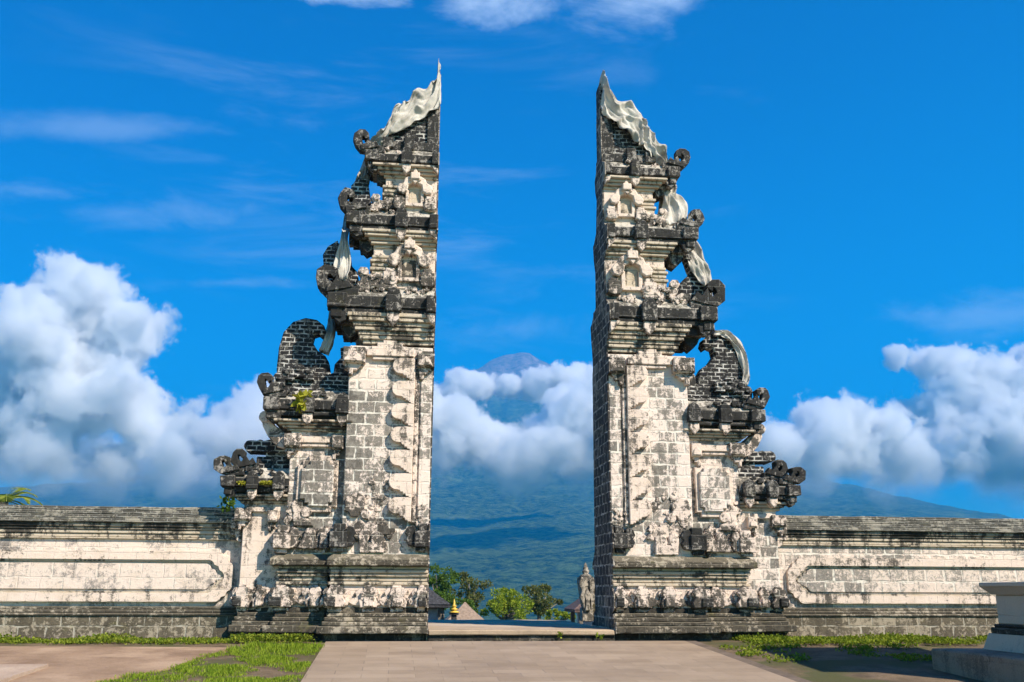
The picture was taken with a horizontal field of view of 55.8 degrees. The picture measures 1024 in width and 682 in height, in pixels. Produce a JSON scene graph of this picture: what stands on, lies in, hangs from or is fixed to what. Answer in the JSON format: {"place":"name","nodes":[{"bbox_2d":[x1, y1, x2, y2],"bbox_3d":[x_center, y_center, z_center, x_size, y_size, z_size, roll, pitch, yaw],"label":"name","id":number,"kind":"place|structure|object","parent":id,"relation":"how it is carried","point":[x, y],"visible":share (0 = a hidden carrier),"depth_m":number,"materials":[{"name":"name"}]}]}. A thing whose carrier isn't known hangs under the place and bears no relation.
{"place":"outdoors","nodes":[
{"label":"outdoors","id":0,"kind":"place"},
{"bbox_2d":[0,646,229,681],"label":"path","id":1,"kind":"structure","parent":0,"point":[81,663],"depth_m":12.26,"materials":[{"name":"brown concrete"}]},
{"bbox_2d":[0,664,48,681],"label":"concrete slab","id":2,"kind":"structure","parent":1,"relation":"on","point":[8,672],"depth_m":11.04,"materials":[{"name":"beige concrete"}]},
{"bbox_2d":[96,639,324,681],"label":"grass","id":3,"kind":"structure","parent":0,"point":[216,669],"depth_m":11.78,"materials":[{"name":"green plant"}]},
{"bbox_2d":[445,602,483,619],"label":"tan roof pavilion","id":4,"kind":"structure","parent":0,"point":[466,611],"depth_m":31.45,"materials":[{"name":"beige plant"}]},
{"bbox_2d":[0,639,985,681],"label":"ground","id":5,"kind":"structure","parent":0,"point":[827,663],"depth_m":12.79,"materials":[{"name":"green plant"}]},
{"bbox_2d":[0,487,43,505],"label":"palm tree","id":6,"kind":"object","parent":5,"relation":"on","point":[5,499],"visible":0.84,"depth_m":23.46,"materials":[{"name":"green plant"}]},
{"bbox_2d":[0,505,242,639],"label":"boundary wall","id":7,"kind":"structure","parent":5,"relation":"on","point":[143,572],"depth_m":15.43,"materials":[{"name":"stone"}]},
{"bbox_2d":[214,75,440,641],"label":"split gate","id":8,"kind":"structure","parent":5,"relation":"on","point":[333,520],"depth_m":15.90,"materials":[{"name":"stone"}]},
{"bbox_2d":[216,495,235,511],"bbox_3d":[-4.582,2.615,15.568,0.320,0.306,0.275,2,-14,-7],"label":"leafy sprig","id":9,"kind":"object","parent":8,"relation":"attached to","point":[231,503],"visible":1,"depth_m":15.55,"materials":[{"name":"green plant"}]},
{"bbox_2d":[236,480,247,486],"bbox_3d":[-4.309,2.290,15.587,0.272,0.104,0.175,2,-14,-7],"label":"moss pad","id":10,"kind":"object","parent":8,"relation":"attached to","point":[243,482],"visible":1,"depth_m":15.55,"materials":[{"name":"green plant"}]},
{"bbox_2d":[259,480,272,485],"bbox_3d":[-3.955,2.294,15.624,0.268,0.103,0.172,2,-14,-7],"label":"moss pad","id":11,"kind":"object","parent":8,"relation":"attached to","point":[266,482],"visible":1,"depth_m":15.60,"materials":[{"name":"green plant"}]},
{"bbox_2d":[290,389,312,412],"bbox_3d":[-3.430,0.993,15.833,0.274,0.427,0.308,-11,-18,37],"label":"fern tuft","id":12,"kind":"object","parent":8,"relation":"attached to","point":[299,401],"visible":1,"depth_m":15.81,"materials":[{"name":"green plant"}]},
{"bbox_2d":[319,59,440,355],"bbox_3d":[-2.348,-2.432,17.621,1.976,5.628,1.441,2,-14,-7],"label":"wrapping cloth","id":13,"kind":"object","parent":8,"relation":"on","point":[421,103],"visible":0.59,"depth_m":17.44,"materials":[{"name":"white fabric"}]},
{"bbox_2d":[428,588,449,619],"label":"black roof pavilion","id":14,"kind":"structure","parent":5,"relation":"on","point":[438,604],"depth_m":26.38,"materials":[{"name":"grey plant"}]},
{"bbox_2d":[448,599,459,619],"bbox_3d":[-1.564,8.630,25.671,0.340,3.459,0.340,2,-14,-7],"label":"golden finial shrine","id":15,"kind":"object","parent":5,"relation":"on","point":[454,613],"visible":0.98,"depth_m":25.93,"materials":[{"name":"gold metal"}]},
{"bbox_2d":[0,631,987,662],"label":"undergrowth","id":16,"kind":"object","parent":5,"relation":"on","point":[888,639],"visible":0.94,"depth_m":14.61,"materials":[{"name":"green plant"}]},
{"bbox_2d":[427,619,614,640],"bbox_3d":[-0.140,5.553,17.622,2.981,0.777,5.150,2,-14,-7],"label":"stone step","id":17,"kind":"object","parent":5,"relation":"on","point":[494,630],"visible":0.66,"depth_m":15.37,"materials":[{"name":"beige stone"}]},
{"bbox_2d":[565,599,593,625],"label":"brown roof pavilion","id":18,"kind":"structure","parent":5,"relation":"on","point":[573,608],"depth_m":30.17,"materials":[{"name":"grey plant"}]},
{"bbox_2d":[577,562,594,621],"bbox_3d":[1.609,5.148,19.861,0.532,1.179,0.362,2,-14,-7],"label":"statue","id":19,"kind":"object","parent":5,"relation":"on","point":[586,586],"depth_m":19.70,"materials":[{"name":"grey stone"}]},
{"bbox_2d":[591,84,805,641],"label":"split gate","id":20,"kind":"structure","parent":5,"relation":"on","point":[690,498],"depth_m":16.65,"materials":[{"name":"stone"}]},
{"bbox_2d":[596,70,749,385],"bbox_3d":[2.870,-2.088,18.088,2.770,5.996,1.288,7,-16,-25],"label":"wrapping cloth","id":21,"kind":"object","parent":20,"relation":"on","point":[627,115],"visible":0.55,"depth_m":17.89,"materials":[{"name":"white fabric"}]},
{"bbox_2d":[687,641,811,681],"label":"kerb","id":22,"kind":"structure","parent":5,"relation":"on","point":[765,667],"depth_m":12.59,"materials":[{"name":"stone"}]},
{"bbox_2d":[777,515,1023,638],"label":"boundary wall","id":23,"kind":"structure","parent":5,"relation":"on","point":[845,575],"depth_m":16.94,"materials":[{"name":"stone"}]},
{"bbox_2d":[931,582,1023,681],"bbox_3d":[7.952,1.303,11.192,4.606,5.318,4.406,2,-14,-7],"label":"stone pedestal","id":24,"kind":"object","parent":5,"relation":"on","point":[999,657],"visible":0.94,"depth_m":11.84,"materials":[{"name":"grey stone"}]},
{"bbox_2d":[0,352,1018,622],"bbox_3d":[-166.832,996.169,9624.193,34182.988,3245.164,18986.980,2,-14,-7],"label":"hills","id":25,"kind":"structure","parent":0,"point":[512,470],"depth_m":7813.47,"materials":[{"name":"blue"}]},
{"bbox_2d":[429,563,460,610],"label":"leafy tree","id":26,"kind":"object","parent":25,"relation":"on","point":[442,588],"visible":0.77,"depth_m":83.01,"materials":[{"name":"green plant"}]},
{"bbox_2d":[450,597,478,613],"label":"leafy tree","id":27,"kind":"object","parent":25,"relation":"on","point":[471,603],"visible":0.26,"depth_m":83.41,"materials":[{"name":"green plant"}]},
{"bbox_2d":[448,571,493,608],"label":"leafy tree","id":28,"kind":"object","parent":25,"relation":"on","point":[474,585],"visible":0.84,"depth_m":94.83,"materials":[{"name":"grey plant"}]},
{"bbox_2d":[479,586,534,619],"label":"leafy tree","id":29,"kind":"object","parent":25,"relation":"on","point":[506,604],"visible":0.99,"depth_m":88.46,"materials":[{"name":"green plant"}]},
{"bbox_2d":[521,583,563,619],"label":"leafy tree","id":30,"kind":"object","parent":25,"relation":"on","point":[540,607],"visible":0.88,"depth_m":96.94,"materials":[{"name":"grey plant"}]},
{"bbox_2d":[544,608,575,620],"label":"leafy tree","id":31,"kind":"object","parent":25,"relation":"on","point":[564,615],"visible":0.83,"depth_m":93.26,"materials":[{"name":"green plant"}]},
{"bbox_2d":[0,0,1023,518],"label":"sky","id":32,"kind":"structure","parent":0,"point":[174,174],"materials":[{"name":"blue"}]},
{"bbox_2d":[301,641,796,681],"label":"paving","id":33,"kind":"structure","parent":0,"point":[509,661],"depth_m":12.36,"materials":[{"name":"tile"}]}
]}

